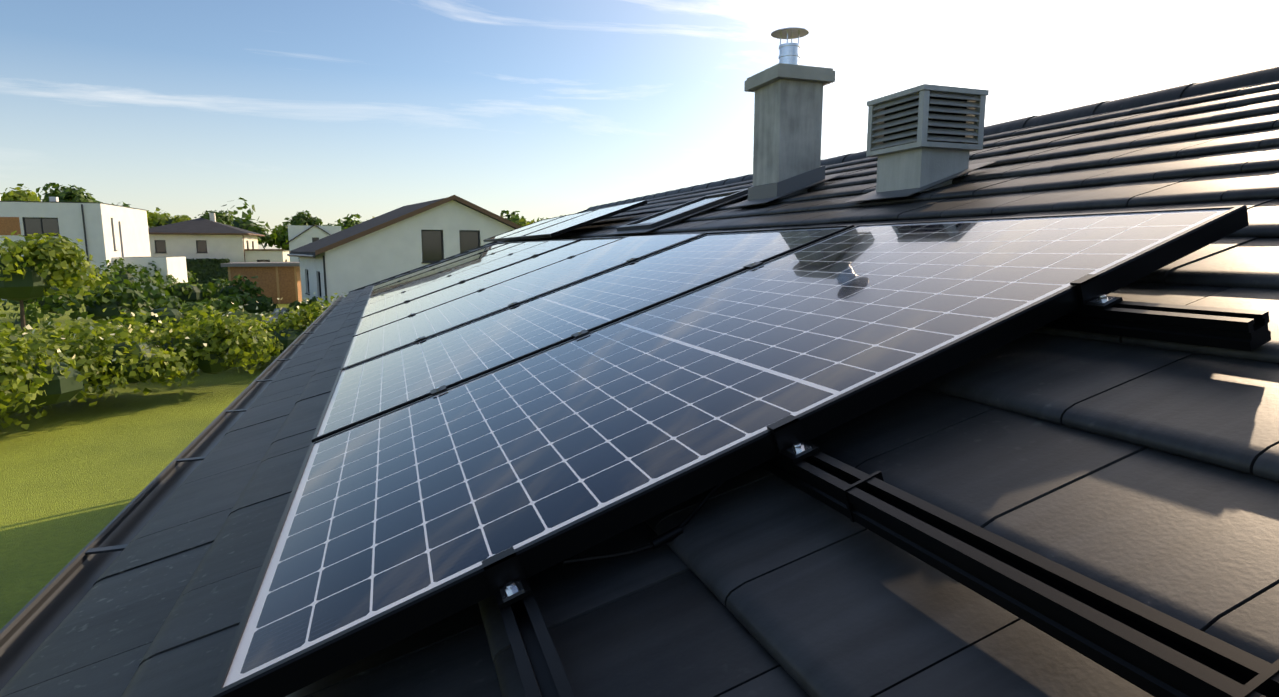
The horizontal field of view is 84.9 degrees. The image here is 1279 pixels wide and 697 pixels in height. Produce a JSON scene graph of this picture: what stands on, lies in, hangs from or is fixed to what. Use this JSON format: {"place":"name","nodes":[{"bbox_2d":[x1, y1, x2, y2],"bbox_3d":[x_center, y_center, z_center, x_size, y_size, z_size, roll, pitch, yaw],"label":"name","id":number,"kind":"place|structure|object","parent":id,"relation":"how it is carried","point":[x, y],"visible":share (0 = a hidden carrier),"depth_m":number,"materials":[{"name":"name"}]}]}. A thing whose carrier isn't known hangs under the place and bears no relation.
{"place":"outdoors","nodes":[
{"label":"outdoors","id":0,"kind":"place"},
{"bbox_2d":[0,197,187,299],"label":"house","id":1,"kind":"structure","parent":0,"point":[111,233],"depth_m":46.48,"materials":[{"name":"white paint"}]},
{"bbox_2d":[0,256,289,629],"bbox_3d":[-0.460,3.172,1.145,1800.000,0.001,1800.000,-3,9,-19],"label":"lawn","id":2,"kind":"structure","parent":0,"point":[76,477],"depth_m":11.21,"materials":[{"name":"green plant"}]},
{"bbox_2d":[1,184,42,200],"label":"tree","id":3,"kind":"object","parent":2,"relation":"on","point":[20,195],"visible":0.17,"depth_m":72.25,"materials":[{"name":"green plant"}]},
{"bbox_2d":[0,231,109,340],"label":"garden tree","id":4,"kind":"object","parent":2,"relation":"on","point":[37,269],"visible":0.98,"depth_m":21.79,"materials":[{"name":"green plant"}]},
{"bbox_2d":[36,183,92,201],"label":"tree","id":5,"kind":"object","parent":2,"relation":"on","point":[66,194],"visible":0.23,"depth_m":89.92,"materials":[{"name":"green plant"}]},
{"bbox_2d":[2,258,322,330],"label":"bushes","id":6,"kind":"object","parent":2,"relation":"on","point":[123,286],"depth_m":28.83,"materials":[{"name":"green plant"}]},
{"bbox_2d":[147,207,191,227],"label":"tree","id":7,"kind":"object","parent":2,"relation":"on","point":[155,219],"visible":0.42,"depth_m":117.98,"materials":[{"name":"green plant"}]},
{"bbox_2d":[0,292,346,431],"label":"border shrub","id":8,"kind":"object","parent":2,"relation":"on","point":[36,373],"visible":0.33,"depth_m":14.36,"materials":[{"name":"green plant"}]},
{"bbox_2d":[186,258,229,283],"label":"clipped hedge","id":9,"kind":"object","parent":2,"relation":"on","point":[207,270],"visible":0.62,"depth_m":66.42,"materials":[{"name":"green plant"}]},
{"bbox_2d":[194,210,233,226],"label":"tree","id":10,"kind":"object","parent":2,"relation":"on","point":[223,218],"visible":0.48,"depth_m":150.68,"materials":[{"name":"green plant"}]},
{"bbox_2d":[248,227,272,244],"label":"tree","id":11,"kind":"object","parent":2,"relation":"on","point":[266,238],"visible":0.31,"depth_m":166.83,"materials":[{"name":"green plant"}]},
{"bbox_2d":[220,262,301,303],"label":"shed","id":12,"kind":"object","parent":2,"relation":"on","point":[276,280],"visible":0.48,"depth_m":41.84,"materials":[{"name":"brown wood"}]},
{"bbox_2d":[270,224,286,234],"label":"tree","id":13,"kind":"object","parent":2,"relation":"on","point":[273,231],"visible":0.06,"depth_m":188.66,"materials":[{"name":"green plant"}]},
{"bbox_2d":[263,307,299,322],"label":"rockery stones","id":14,"kind":"object","parent":2,"relation":"on","point":[277,313],"visible":0.17,"depth_m":33.31,"materials":[{"name":"grey stone"}]},
{"bbox_2d":[281,210,322,228],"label":"tree","id":15,"kind":"object","parent":2,"relation":"on","point":[301,218],"visible":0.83,"depth_m":170.05,"materials":[{"name":"green plant"}]},
{"bbox_2d":[87,197,569,249],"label":"tree belt","id":16,"kind":"object","parent":2,"relation":"on","point":[280,239],"visible":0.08,"depth_m":174.61,"materials":[{"name":"green plant"}]},
{"bbox_2d":[509,214,533,225],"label":"tree","id":17,"kind":"object","parent":2,"relation":"on","point":[523,222],"visible":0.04,"depth_m":78.08,"materials":[{"name":"green plant"}]},
{"bbox_2d":[148,213,289,262],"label":"hip roof house","id":18,"kind":"structure","parent":0,"point":[203,238],"depth_m":67.95,"materials":[{"name":"painted plaster"},{"name":"roof tile"},{"name":"glass"}]},
{"bbox_2d":[286,224,340,261],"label":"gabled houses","id":19,"kind":"structure","parent":0,"point":[299,235],"depth_m":107.44,"materials":[{"name":"white paint"}]},
{"bbox_2d":[287,195,521,308],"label":"white gable house","id":20,"kind":"structure","parent":0,"point":[400,240],"depth_m":34.36,"materials":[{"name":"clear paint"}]},
{"bbox_2d":[350,209,586,291],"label":"trim","id":21,"kind":"structure","parent":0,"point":[430,264],"depth_m":11.80,"materials":[{"name":"grey metal"}]},
{"bbox_2d":[0,294,344,690],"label":"gutter","id":22,"kind":"object","parent":21,"relation":"attached to","point":[30,626],"visible":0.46,"depth_m":1.85,"materials":[{"name":"grey paint"}]},
{"bbox_2d":[0,80,1278,696],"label":"roof tiles","id":23,"kind":"object","parent":21,"relation":"on","point":[1146,472],"visible":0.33,"depth_m":0.90,"materials":[{"name":"black tile"}]},
{"bbox_2d":[606,188,747,234],"bbox_3d":[0.348,-1.067,5.495,0.994,0.360,0.960,-3,9,-19],"label":"roof window","id":24,"kind":"structure","parent":23,"relation":"in","point":[681,212],"depth_m":5.23,"materials":[{"name":"glass"}]},
{"bbox_2d":[846,84,994,202],"bbox_3d":[1.218,-0.773,3.062,0.450,0.640,0.420,-3,9,-19],"label":"roof vent","id":25,"kind":"object","parent":23,"relation":"on","point":[923,138],"visible":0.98,"depth_m":2.93,"materials":[{"name":"grey metal"}]},
{"bbox_2d":[211,200,1248,696],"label":"solar panel frames","id":26,"kind":"structure","parent":21,"relation":"on","point":[337,652],"depth_m":0.96,"materials":[{"name":"black metal"}]},
{"bbox_2d":[223,201,1229,686],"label":"solar panels","id":27,"kind":"object","parent":26,"relation":"in","point":[395,509],"visible":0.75,"depth_m":1.34,"materials":[{"name":"blue glass"}]},
{"bbox_2d":[726,63,845,207],"bbox_3d":[0.935,-1.221,4.521,0.574,1.068,0.534,-3,9,-19],"label":"chimney","id":28,"kind":"object","parent":21,"relation":"on","point":[788,105],"visible":0.88,"depth_m":4.36,"materials":[{"name":"concrete"}]},
{"bbox_2d":[771,27,808,64],"bbox_3d":[0.950,-1.886,4.431,0.236,0.275,0.236,-3,9,-19],"label":"chimney cap","id":29,"kind":"object","parent":28,"relation":"on","point":[789,53],"visible":0.67,"depth_m":4.39,"materials":[{"name":"silver metal"}]},
{"bbox_2d":[399,252,1278,696],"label":"mounting rails","id":30,"kind":"object","parent":21,"relation":"on","point":[1145,648],"visible":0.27,"depth_m":0.67,"materials":[{"name":"black metal"}]},
{"bbox_2d":[403,252,1115,600],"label":"clamps","id":31,"kind":"object","parent":30,"relation":"on","point":[510,590],"visible":0.98,"depth_m":0.92,"materials":[{"name":"silver metal"}]},
{"bbox_2d":[563,470,1278,696],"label":"pv cables","id":32,"kind":"object","parent":21,"relation":"on","point":[1260,683],"visible":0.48,"depth_m":0.82,"materials":[{"name":"black rubber"}]},
{"bbox_2d":[587,66,1278,210],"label":"ridge tiles","id":33,"kind":"object","parent":21,"relation":"on","point":[1270,74],"visible":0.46,"depth_m":3.55,"materials":[{"name":"tile"}]},
{"bbox_2d":[0,0,1278,248],"label":"sky","id":34,"kind":"structure","parent":0,"point":[332,110],"materials":[{"name":"blue"}]}
]}

